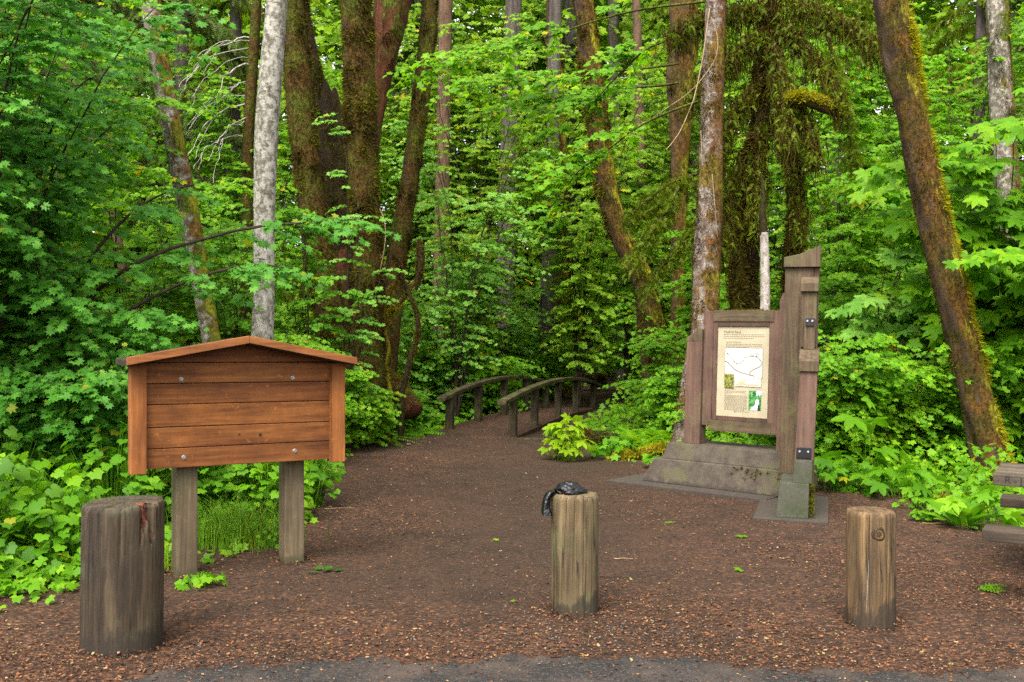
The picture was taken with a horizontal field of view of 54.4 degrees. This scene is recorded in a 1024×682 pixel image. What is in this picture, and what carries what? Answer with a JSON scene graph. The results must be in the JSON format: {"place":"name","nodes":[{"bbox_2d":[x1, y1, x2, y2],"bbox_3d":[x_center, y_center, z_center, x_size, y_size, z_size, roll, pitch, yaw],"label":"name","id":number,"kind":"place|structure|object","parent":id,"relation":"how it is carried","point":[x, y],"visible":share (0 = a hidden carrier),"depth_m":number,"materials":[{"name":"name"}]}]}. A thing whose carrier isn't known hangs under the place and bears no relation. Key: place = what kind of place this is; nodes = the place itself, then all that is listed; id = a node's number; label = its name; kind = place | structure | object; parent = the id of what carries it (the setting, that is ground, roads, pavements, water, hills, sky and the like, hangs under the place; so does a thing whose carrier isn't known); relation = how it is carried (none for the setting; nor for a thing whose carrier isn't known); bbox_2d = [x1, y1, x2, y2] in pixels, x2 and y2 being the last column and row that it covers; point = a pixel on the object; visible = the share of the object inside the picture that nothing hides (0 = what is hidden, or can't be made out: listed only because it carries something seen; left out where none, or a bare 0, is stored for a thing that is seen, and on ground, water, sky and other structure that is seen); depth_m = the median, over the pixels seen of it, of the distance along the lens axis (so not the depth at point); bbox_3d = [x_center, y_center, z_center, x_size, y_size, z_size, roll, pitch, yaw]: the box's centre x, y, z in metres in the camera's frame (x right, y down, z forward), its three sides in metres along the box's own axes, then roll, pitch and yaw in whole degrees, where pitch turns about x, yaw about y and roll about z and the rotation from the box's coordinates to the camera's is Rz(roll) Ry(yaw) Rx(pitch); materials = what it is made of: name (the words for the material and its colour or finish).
{"place":"outdoors","nodes":[
{"label":"outdoors","id":0,"kind":"place"},
{"bbox_2d":[0,268,1023,681],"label":"ground","id":1,"kind":"structure","parent":0,"point":[508,514],"depth_m":6.72,"materials":[{"name":"soil"}]},
{"bbox_2d":[0,451,67,566],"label":"thimbleberry","id":2,"kind":"object","parent":1,"relation":"on","point":[11,465],"visible":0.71,"depth_m":6.60,"materials":[{"name":"green plant"}]},
{"bbox_2d":[1,425,89,513],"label":"thimbleberry","id":3,"kind":"object","parent":1,"relation":"on","point":[34,454],"visible":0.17,"depth_m":7.95,"materials":[{"name":"green plant"}]},
{"bbox_2d":[0,452,103,561],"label":"thimbleberry","id":4,"kind":"object","parent":1,"relation":"on","point":[72,477],"visible":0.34,"depth_m":6.85,"materials":[{"name":"green plant"}]},
{"bbox_2d":[0,483,114,577],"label":"thimbleberry","id":5,"kind":"object","parent":1,"relation":"on","point":[29,554],"visible":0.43,"depth_m":6.58,"materials":[{"name":"green plant"}]},
{"bbox_2d":[0,0,156,415],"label":"vine maple","id":6,"kind":"object","parent":1,"relation":"on","point":[24,212],"visible":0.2,"depth_m":9.28,"materials":[{"name":"green plant"}]},
{"bbox_2d":[17,0,174,369],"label":"conifer","id":7,"kind":"object","parent":1,"relation":"on","point":[115,5],"visible":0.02,"depth_m":18.17,"materials":[{"name":"plant"}]},
{"bbox_2d":[0,232,208,487],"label":"vine maple","id":8,"kind":"object","parent":1,"relation":"on","point":[89,410],"visible":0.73,"depth_m":8.29,"materials":[{"name":"green plant"}]},
{"bbox_2d":[41,421,170,517],"bbox_3d":[-3.184,1.114,7.914,1.147,0.949,0.945,1,0,0],"label":"thimbleberry","id":9,"kind":"object","parent":1,"relation":"on","point":[120,483],"visible":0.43,"depth_m":7.76,"materials":[{"name":"green plant"}]},
{"bbox_2d":[0,0,217,364],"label":"vine maple","id":10,"kind":"object","parent":1,"relation":"on","point":[112,203],"visible":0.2,"depth_m":11.83,"materials":[{"name":"green plant"}]},
{"bbox_2d":[0,0,236,455],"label":"vine maple","id":11,"kind":"object","parent":1,"relation":"on","point":[16,143],"visible":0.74,"depth_m":8.55,"materials":[{"name":"green plant"}]},
{"bbox_2d":[79,495,164,657],"bbox_3d":[-2.041,1.255,5.220,0.405,0.844,0.405,1,0,0],"label":"bollard","id":12,"kind":"object","parent":1,"relation":"on","point":[122,576],"visible":0.98,"depth_m":5.05,"materials":[{"name":"brown wood"}]},
{"bbox_2d":[91,423,212,523],"bbox_3d":[-3.071,1.083,8.423,0.984,1.008,0.871,1,0,-28],"label":"thimbleberry","id":13,"kind":"object","parent":1,"relation":"on","point":[145,491],"visible":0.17,"depth_m":8.27,"materials":[{"name":"green plant"}]},
{"bbox_2d":[66,0,258,368],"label":"conifer","id":14,"kind":"object","parent":1,"relation":"on","point":[212,28],"visible":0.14,"depth_m":18.77,"materials":[{"name":"plant"}]},
{"bbox_2d":[25,52,301,430],"bbox_3d":[-5.213,-1.229,14.181,4.232,5.320,3.585,1,0,0],"label":"vine maple","id":15,"kind":"object","parent":1,"relation":"on","point":[175,273],"visible":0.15,"depth_m":13.77,"materials":[{"name":"green plant"}]},
{"bbox_2d":[140,0,220,342],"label":"alder tree","id":16,"kind":"object","parent":1,"relation":"on","point":[174,140],"visible":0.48,"depth_m":12.09,"materials":[{"name":"brown plant"}]},
{"bbox_2d":[0,71,400,445],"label":"vine maple","id":17,"kind":"object","parent":1,"relation":"on","point":[154,209],"visible":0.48,"depth_m":9.21,"materials":[{"name":"green plant"}]},
{"bbox_2d":[153,463,266,519],"bbox_3d":[-2.654,1.169,8.597,1.068,0.848,0.882,1,0,0],"label":"thimbleberry","id":18,"kind":"object","parent":1,"relation":"on","point":[225,487],"visible":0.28,"depth_m":8.45,"materials":[{"name":"green plant"}]},
{"bbox_2d":[96,69,329,345],"bbox_3d":[-5.471,-1.787,16.536,4.312,6.481,3.516,1,0,0],"label":"forest shrub","id":19,"kind":"object","parent":1,"relation":"on","point":[206,210],"visible":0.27,"depth_m":16.68,"materials":[{"name":"green plant"}]},
{"bbox_2d":[179,0,261,336],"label":"dead tree","id":20,"kind":"object","parent":1,"relation":"on","point":[249,104],"visible":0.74,"depth_m":16.70,"materials":[{"name":"brown wood"}]},
{"bbox_2d":[136,0,313,345],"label":"conifer","id":21,"kind":"object","parent":1,"relation":"on","point":[236,13],"visible":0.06,"depth_m":21.85,"materials":[{"name":"plant"}]},
{"bbox_2d":[120,23,343,338],"bbox_3d":[-4.444,-1.819,17.322,4.525,7.068,3.225,1,0,-20],"label":"forest shrub","id":22,"kind":"object","parent":1,"relation":"on","point":[213,111],"visible":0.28,"depth_m":17.25,"materials":[{"name":"green plant"}]},
{"bbox_2d":[115,336,356,577],"bbox_3d":[-1.883,0.802,6.859,1.560,1.678,0.425,1,0,-32],"label":"notice board","id":23,"kind":"object","parent":1,"relation":"on","point":[238,400],"visible":0.91,"depth_m":6.79,"materials":[{"name":"brown wood"}]},
{"bbox_2d":[145,205,327,343],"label":"forest shrub","id":24,"kind":"object","parent":1,"relation":"on","point":[224,250],"visible":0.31,"depth_m":13.39,"materials":[{"name":"green plant"}]},
{"bbox_2d":[165,488,328,554],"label":"grass","id":25,"kind":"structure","parent":1,"relation":"on","point":[213,532],"depth_m":7.65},
{"bbox_2d":[248,0,286,464],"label":"alder tree","id":26,"kind":"object","parent":1,"relation":"on","point":[268,108],"visible":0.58,"depth_m":10.49,"materials":[{"name":"grey plant"}]},
{"bbox_2d":[215,462,319,520],"bbox_3d":[-2.143,1.203,8.706,0.899,0.795,0.721,1,0,0],"label":"thimbleberry","id":27,"kind":"object","parent":1,"relation":"on","point":[270,494],"visible":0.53,"depth_m":8.58,"materials":[{"name":"green plant"}]},
{"bbox_2d":[268,459,344,507],"bbox_3d":[-1.968,1.214,9.502,0.753,0.780,0.597,1,0,0],"label":"thimbleberry","id":28,"kind":"object","parent":1,"relation":"on","point":[316,469],"visible":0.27,"depth_m":9.44,"materials":[{"name":"green plant"}]},
{"bbox_2d":[249,208,375,379],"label":"forest shrub","id":29,"kind":"object","parent":1,"relation":"on","point":[315,323],"visible":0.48,"depth_m":13.90,"materials":[{"name":"green plant"}]},
{"bbox_2d":[282,0,350,368],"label":"mossy maple","id":30,"kind":"object","parent":1,"relation":"on","point":[303,78],"visible":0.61,"depth_m":15.32,"materials":[{"name":"brown plant"}]},
{"bbox_2d":[215,0,436,329],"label":"forest shrub","id":31,"kind":"object","parent":1,"relation":"on","point":[403,114],"visible":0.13,"depth_m":26.35,"materials":[{"name":"green plant"}]},
{"bbox_2d":[313,79,352,340],"bbox_3d":[-2.828,-1.223,16.590,1.147,6.152,1.066,1,0,0],"label":"hollow snag","id":32,"kind":"object","parent":1,"relation":"on","point":[332,153],"visible":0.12,"depth_m":16.32,"materials":[{"name":"brown plant"}]},
{"bbox_2d":[312,109,407,449],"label":"forest shrub","id":33,"kind":"object","parent":1,"relation":"on","point":[349,336],"visible":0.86,"depth_m":14.01,"materials":[{"name":"green plant"}]},
{"bbox_2d":[345,368,382,449],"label":"forest shrub","id":34,"kind":"object","parent":1,"relation":"on","point":[364,397],"visible":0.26,"depth_m":13.86,"materials":[{"name":"green plant"}]},
{"bbox_2d":[337,0,394,444],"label":"mossy maple","id":35,"kind":"object","parent":1,"relation":"on","point":[360,96],"visible":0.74,"depth_m":15.00,"materials":[{"name":"brown plant"}]},
{"bbox_2d":[345,386,405,446],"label":"forest shrub","id":36,"kind":"object","parent":1,"relation":"on","point":[380,426],"visible":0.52,"depth_m":14.44,"materials":[{"name":"green plant"}]},
{"bbox_2d":[372,0,412,170],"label":"red snag","id":37,"kind":"object","parent":1,"relation":"on","point":[390,17],"visible":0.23,"depth_m":17.29,"materials":[{"name":"brown wood"}]},
{"bbox_2d":[383,239,425,441],"bbox_3d":[-1.698,0.015,15.487,0.916,3.180,0.542,1,0,20],"label":"crooked maple","id":38,"kind":"object","parent":1,"relation":"on","point":[391,309],"visible":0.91,"depth_m":15.28,"materials":[{"name":"brown plant"}]},
{"bbox_2d":[387,368,422,418],"bbox_3d":[-1.889,0.848,16.554,0.496,0.858,1.107,1,0,-37],"label":"fallen log","id":39,"kind":"object","parent":1,"relation":"on","point":[413,407],"visible":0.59,"depth_m":16.31,"materials":[{"name":"red wood"}]},
{"bbox_2d":[384,0,439,406],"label":"mossy maple","id":40,"kind":"object","parent":1,"relation":"on","point":[402,223],"visible":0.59,"depth_m":17.85,"materials":[{"name":"brown plant"}]},
{"bbox_2d":[383,261,464,398],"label":"forest shrub","id":41,"kind":"object","parent":1,"relation":"on","point":[428,311],"visible":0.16,"depth_m":18.99,"materials":[{"name":"green plant"}]},
{"bbox_2d":[379,0,472,346],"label":"conifer","id":42,"kind":"object","parent":1,"relation":"on","point":[406,53],"visible":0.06,"depth_m":29.79,"materials":[{"name":"plant"}]},
{"bbox_2d":[338,0,538,355],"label":"forest shrub","id":43,"kind":"object","parent":1,"relation":"on","point":[458,10],"visible":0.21,"depth_m":27.77,"materials":[{"name":"green plant"}]},
{"bbox_2d":[432,0,452,348],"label":"fir tree","id":44,"kind":"object","parent":1,"relation":"on","point":[445,18],"visible":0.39,"depth_m":25.82,"materials":[{"name":"red plant"}]},
{"bbox_2d":[398,293,540,413],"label":"forest shrub","id":45,"kind":"object","parent":1,"relation":"on","point":[428,384],"visible":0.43,"depth_m":20.13,"materials":[{"name":"green plant"}]},
{"bbox_2d":[379,120,576,416],"bbox_3d":[-0.939,-1.196,20.288,4.598,6.352,4.057,1,0,0],"label":"forest shrub","id":46,"kind":"object","parent":1,"relation":"on","point":[461,349],"visible":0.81,"depth_m":20.02,"materials":[{"name":"green plant"}]},
{"bbox_2d":[383,0,588,314],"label":"forest shrub","id":47,"kind":"object","parent":1,"relation":"on","point":[489,160],"visible":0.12,"depth_m":29.21,"materials":[{"name":"green plant"}]},
{"bbox_2d":[429,266,553,390],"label":"forest shrub","id":48,"kind":"object","parent":1,"relation":"on","point":[513,327],"visible":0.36,"depth_m":23.64,"materials":[{"name":"green plant"}]},
{"bbox_2d":[439,361,551,417],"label":"forest shrub","id":49,"kind":"object","parent":1,"relation":"on","point":[512,385],"visible":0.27,"depth_m":20.83,"materials":[{"name":"green plant"}]},
{"bbox_2d":[386,24,610,370],"bbox_3d":[-1.124,-2.632,21.885,5.521,8.418,5.442,1,0,21],"label":"forest shrub","id":50,"kind":"object","parent":1,"relation":"on","point":[482,143],"visible":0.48,"depth_m":21.93,"materials":[{"name":"green plant"}]},
{"bbox_2d":[494,0,521,355],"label":"fir tree","id":51,"kind":"object","parent":1,"relation":"on","point":[513,6],"visible":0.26,"depth_m":26.77,"materials":[{"name":"grey plant"}]},
{"bbox_2d":[0,0,1023,387],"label":"wood","id":52,"kind":"object","parent":1,"relation":"on","point":[488,14],"visible":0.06,"depth_m":30.10,"materials":[{"name":"green plant"}]},
{"bbox_2d":[0,339,1023,609],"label":"undergrowth","id":53,"kind":"object","parent":1,"relation":"on","point":[36,575],"visible":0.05,"depth_m":10.61,"materials":[{"name":"green plant"}]},
{"bbox_2d":[0,424,1023,681],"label":"leaf litter","id":54,"kind":"object","parent":1,"relation":"on","point":[106,668],"visible":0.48,"depth_m":5.53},
{"bbox_2d":[426,375,603,439],"bbox_3d":[0.806,1.331,19.692,2.451,1.255,8.489,1,0,15],"label":"footbridge","id":55,"kind":"object","parent":1,"relation":"on","point":[512,422],"visible":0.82,"depth_m":18.06,"materials":[{"name":"brown wood"}]},
{"bbox_2d":[535,0,561,398],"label":"fir tree","id":56,"kind":"object","parent":1,"relation":"on","point":[555,16],"visible":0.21,"depth_m":24.83,"materials":[{"name":"grey plant"}]},
{"bbox_2d":[496,314,605,396],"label":"forest shrub","id":57,"kind":"object","parent":1,"relation":"on","point":[547,374],"visible":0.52,"depth_m":24.16,"materials":[{"name":"green plant"}]},
{"bbox_2d":[381,0,728,441],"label":"alder tree","id":58,"kind":"object","parent":1,"relation":"on","point":[706,257],"visible":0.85,"depth_m":13.88,"materials":[{"name":"green plant"}]},
{"bbox_2d":[545,0,572,396],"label":"tree trunk","id":59,"kind":"object","parent":1,"relation":"on","point":[565,393],"visible":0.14,"depth_m":25.32,"materials":[{"name":"brown plant"}]},
{"bbox_2d":[552,0,578,374],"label":"fir tree","id":60,"kind":"object","parent":1,"relation":"on","point":[570,23],"visible":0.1,"depth_m":30.70,"materials":[{"name":"grey plant"}]},
{"bbox_2d":[537,413,597,460],"bbox_3d":[0.761,1.292,13.406,0.840,0.670,0.738,1,0,0],"label":"maple sapling","id":61,"kind":"object","parent":1,"relation":"on","point":[561,446],"visible":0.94,"depth_m":13.36,"materials":[{"name":"green plant"}]},
{"bbox_2d":[551,491,598,616],"bbox_3d":[0.379,1.309,6.013,0.296,0.796,0.287,1,0,0],"label":"bollard","id":62,"kind":"object","parent":1,"relation":"on","point":[574,554],"visible":0.86,"depth_m":5.89,"materials":[{"name":"brown wood"}]},
{"bbox_2d":[438,12,747,407],"bbox_3d":[1.810,-2.933,22.093,6.820,9.080,4.626,1,0,16],"label":"forest shrub","id":63,"kind":"object","parent":1,"relation":"on","point":[571,283],"visible":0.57,"depth_m":22.20,"materials":[{"name":"green plant"}]},
{"bbox_2d":[608,0,630,381],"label":"fir tree","id":64,"kind":"object","parent":1,"relation":"on","point":[614,39],"visible":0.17,"depth_m":29.81,"materials":[{"name":"grey plant"}]},
{"bbox_2d":[571,0,671,429],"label":"bent maple","id":65,"kind":"object","parent":1,"relation":"on","point":[606,190],"visible":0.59,"depth_m":18.32,"materials":[{"name":"brown plant"}]},
{"bbox_2d":[562,217,691,400],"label":"forest shrub","id":66,"kind":"object","parent":1,"relation":"on","point":[615,365],"visible":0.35,"depth_m":24.42,"materials":[{"name":"green plant"}]},
{"bbox_2d":[529,51,745,343],"bbox_3d":[3.112,-3.728,26.019,5.606,10.306,7.212,1,0,0],"label":"forest shrub","id":67,"kind":"object","parent":1,"relation":"on","point":[654,175],"visible":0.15,"depth_m":25.15,"materials":[{"name":"green plant"}]},
{"bbox_2d":[632,0,645,378],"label":"fir tree","id":68,"kind":"object","parent":1,"relation":"on","point":[637,32],"visible":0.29,"depth_m":25.87,"materials":[{"name":"grey plant"}]},
{"bbox_2d":[611,337,686,428],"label":"forest shrub","id":69,"kind":"object","parent":1,"relation":"on","point":[650,344],"visible":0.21,"depth_m":16.89,"materials":[{"name":"green plant"}]},
{"bbox_2d":[638,365,682,434],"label":"forest shrub","id":70,"kind":"object","parent":1,"relation":"on","point":[665,383],"visible":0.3,"depth_m":15.01,"materials":[{"name":"green plant"}]},
{"bbox_2d":[665,0,699,365],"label":"mossy snag","id":71,"kind":"object","parent":1,"relation":"on","point":[680,148],"visible":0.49,"depth_m":20.33,"materials":[{"name":"brown plant"}]},
{"bbox_2d":[606,230,778,365],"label":"forest shrub","id":72,"kind":"object","parent":1,"relation":"on","point":[663,333],"visible":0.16,"depth_m":17.91,"materials":[{"name":"green plant"}]},
{"bbox_2d":[645,0,778,335],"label":"conifer","id":73,"kind":"object","parent":1,"relation":"on","point":[655,19],"visible":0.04,"depth_m":28.81,"materials":[{"name":"plant"}]},
{"bbox_2d":[611,1,818,350],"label":"forest shrub","id":74,"kind":"object","parent":1,"relation":"on","point":[689,217],"visible":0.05,"depth_m":25.13,"materials":[{"name":"green plant"}]},
{"bbox_2d":[606,245,827,524],"bbox_3d":[2.246,0.394,10.437,2.881,2.673,2.126,1,0,39],"label":"information sign","id":75,"kind":"object","parent":1,"relation":"on","point":[753,371],"visible":1,"depth_m":10.61,"materials":[{"name":"wood"}]},
{"bbox_2d":[662,402,775,445],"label":"forest shrub","id":76,"kind":"object","parent":1,"relation":"on","point":[757,439],"visible":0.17,"depth_m":12.90,"materials":[{"name":"green plant"}]},
{"bbox_2d":[758,174,769,435],"bbox_3d":[3.399,-0.235,13.600,0.243,4.098,0.234,1,0,0],"label":"slender tree","id":77,"kind":"object","parent":1,"relation":"on","point":[764,277],"visible":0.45,"depth_m":13.55,"materials":[{"name":"white plant"}]},
{"bbox_2d":[616,0,919,313],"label":"hemlock tree","id":78,"kind":"object","parent":1,"relation":"on","point":[769,87],"visible":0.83,"depth_m":14.20,"materials":[{"name":"green plant"}]},
{"bbox_2d":[692,0,895,301],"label":"forest shrub","id":79,"kind":"object","parent":1,"relation":"on","point":[776,246],"visible":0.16,"depth_m":23.43,"materials":[{"name":"green plant"}]},
{"bbox_2d":[720,197,910,385],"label":"forest shrub","id":80,"kind":"object","parent":1,"relation":"on","point":[869,255],"visible":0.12,"depth_m":16.18,"materials":[{"name":"green plant"}]},
{"bbox_2d":[735,334,942,467],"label":"forest shrub","id":81,"kind":"object","parent":1,"relation":"on","point":[826,428],"visible":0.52,"depth_m":11.85,"materials":[{"name":"green plant"}]},
{"bbox_2d":[814,451,870,491],"bbox_3d":[3.586,1.422,10.928,0.924,0.473,0.718,1,0,0],"label":"maple sapling","id":82,"kind":"object","parent":1,"relation":"on","point":[832,473],"visible":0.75,"depth_m":10.79,"materials":[{"name":"green plant"}]},
{"bbox_2d":[758,265,930,391],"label":"forest shrub","id":83,"kind":"object","parent":1,"relation":"on","point":[825,325],"visible":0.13,"depth_m":14.99,"materials":[{"name":"green plant"}]},
{"bbox_2d":[729,20,979,363],"bbox_3d":[5.515,-2.191,16.982,4.128,8.026,4.360,1,0,0],"label":"forest shrub","id":84,"kind":"object","parent":1,"relation":"on","point":[842,235],"visible":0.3,"depth_m":17.63,"materials":[{"name":"green plant"}]},
{"bbox_2d":[814,396,912,488],"bbox_3d":[3.947,1.142,11.125,1.165,1.048,0.911,1,0,-19],"label":"maple sapling","id":85,"kind":"object","parent":1,"relation":"on","point":[884,452],"visible":0.62,"depth_m":11.19,"materials":[{"name":"green plant"}]},
{"bbox_2d":[846,506,895,630],"bbox_3d":[2.094,1.356,5.812,0.288,0.751,0.282,1,0,0],"label":"bollard","id":86,"kind":"object","parent":1,"relation":"on","point":[870,567],"visible":0.96,"depth_m":5.70,"materials":[{"name":"brown wood"}]},
{"bbox_2d":[824,235,969,406],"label":"forest shrub","id":87,"kind":"object","parent":1,"relation":"on","point":[905,257],"visible":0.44,"depth_m":13.56,"materials":[{"name":"green plant"}]},
{"bbox_2d":[780,48,1021,291],"bbox_3d":[8.575,-2.587,21.537,4.843,7.740,5.030,1,0,-32],"label":"forest shrub","id":88,"kind":"object","parent":1,"relation":"on","point":[870,145],"visible":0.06,"depth_m":20.84,"materials":[{"name":"green plant"}]},
{"bbox_2d":[860,463,949,498],"bbox_3d":[4.128,1.496,10.480,0.873,0.413,0.654,1,0,24],"label":"maple sapling","id":89,"kind":"object","parent":1,"relation":"on","point":[904,484],"visible":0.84,"depth_m":10.46,"materials":[{"name":"green plant"}]},
{"bbox_2d":[818,327,1023,471],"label":"forest shrub","id":90,"kind":"object","parent":1,"relation":"on","point":[917,413],"visible":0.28,"depth_m":12.12,"materials":[{"name":"green plant"}]},
{"bbox_2d":[818,359,1023,472],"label":"forest shrub","id":91,"kind":"object","parent":1,"relation":"on","point":[942,422],"visible":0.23,"depth_m":12.16,"materials":[{"name":"green plant"}]},
{"bbox_2d":[830,21,1023,459],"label":"forest shrub","id":92,"kind":"object","parent":1,"relation":"on","point":[992,266],"visible":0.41,"depth_m":12.40,"materials":[{"name":"green plant"}]},
{"bbox_2d":[839,0,1023,275],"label":"forest shrub","id":93,"kind":"object","parent":1,"relation":"on","point":[1017,38],"visible":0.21,"depth_m":18.30,"materials":[{"name":"green plant"}]},
{"bbox_2d":[853,116,1023,451],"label":"forest shrub","id":94,"kind":"object","parent":1,"relation":"on","point":[971,173],"visible":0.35,"depth_m":12.30,"materials":[{"name":"green plant"}]},
{"bbox_2d":[873,0,1015,487],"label":"leaning maple","id":95,"kind":"object","parent":1,"relation":"on","point":[899,44],"visible":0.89,"depth_m":11.55,"materials":[{"name":"brown plant"}]},
{"bbox_2d":[879,0,1023,278],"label":"conifer","id":96,"kind":"object","parent":1,"relation":"on","point":[979,32],"visible":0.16,"depth_m":26.18,"materials":[{"name":"plant"}]},
{"bbox_2d":[922,498,1000,528],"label":"dock plant","id":97,"kind":"object","parent":1,"relation":"on","point":[971,513],"visible":0.94,"depth_m":8.81,"materials":[{"name":"green plant"}]},
{"bbox_2d":[935,484,1023,529],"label":"maple sapling","id":98,"kind":"object","parent":1,"relation":"on","point":[953,503],"visible":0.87,"depth_m":8.74,"materials":[{"name":"green plant"}]},
{"bbox_2d":[984,0,1021,244],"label":"mossy tree","id":99,"kind":"object","parent":1,"relation":"on","point":[1002,105],"visible":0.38,"depth_m":16.32,"materials":[{"name":"grey wood"}]},
{"bbox_2d":[982,462,1023,544],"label":"bench","id":100,"kind":"object","parent":1,"relation":"on","point":[1008,474],"visible":1,"depth_m":6.78,"materials":[{"name":"brown wood"}]},
{"bbox_2d":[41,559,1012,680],"bbox_3d":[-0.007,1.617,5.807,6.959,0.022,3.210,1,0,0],"label":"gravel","id":101,"kind":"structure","parent":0,"point":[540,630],"depth_m":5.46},
{"bbox_2d":[122,653,1023,681],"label":"asphalt road","id":102,"kind":"structure","parent":0,"point":[395,671],"depth_m":4.87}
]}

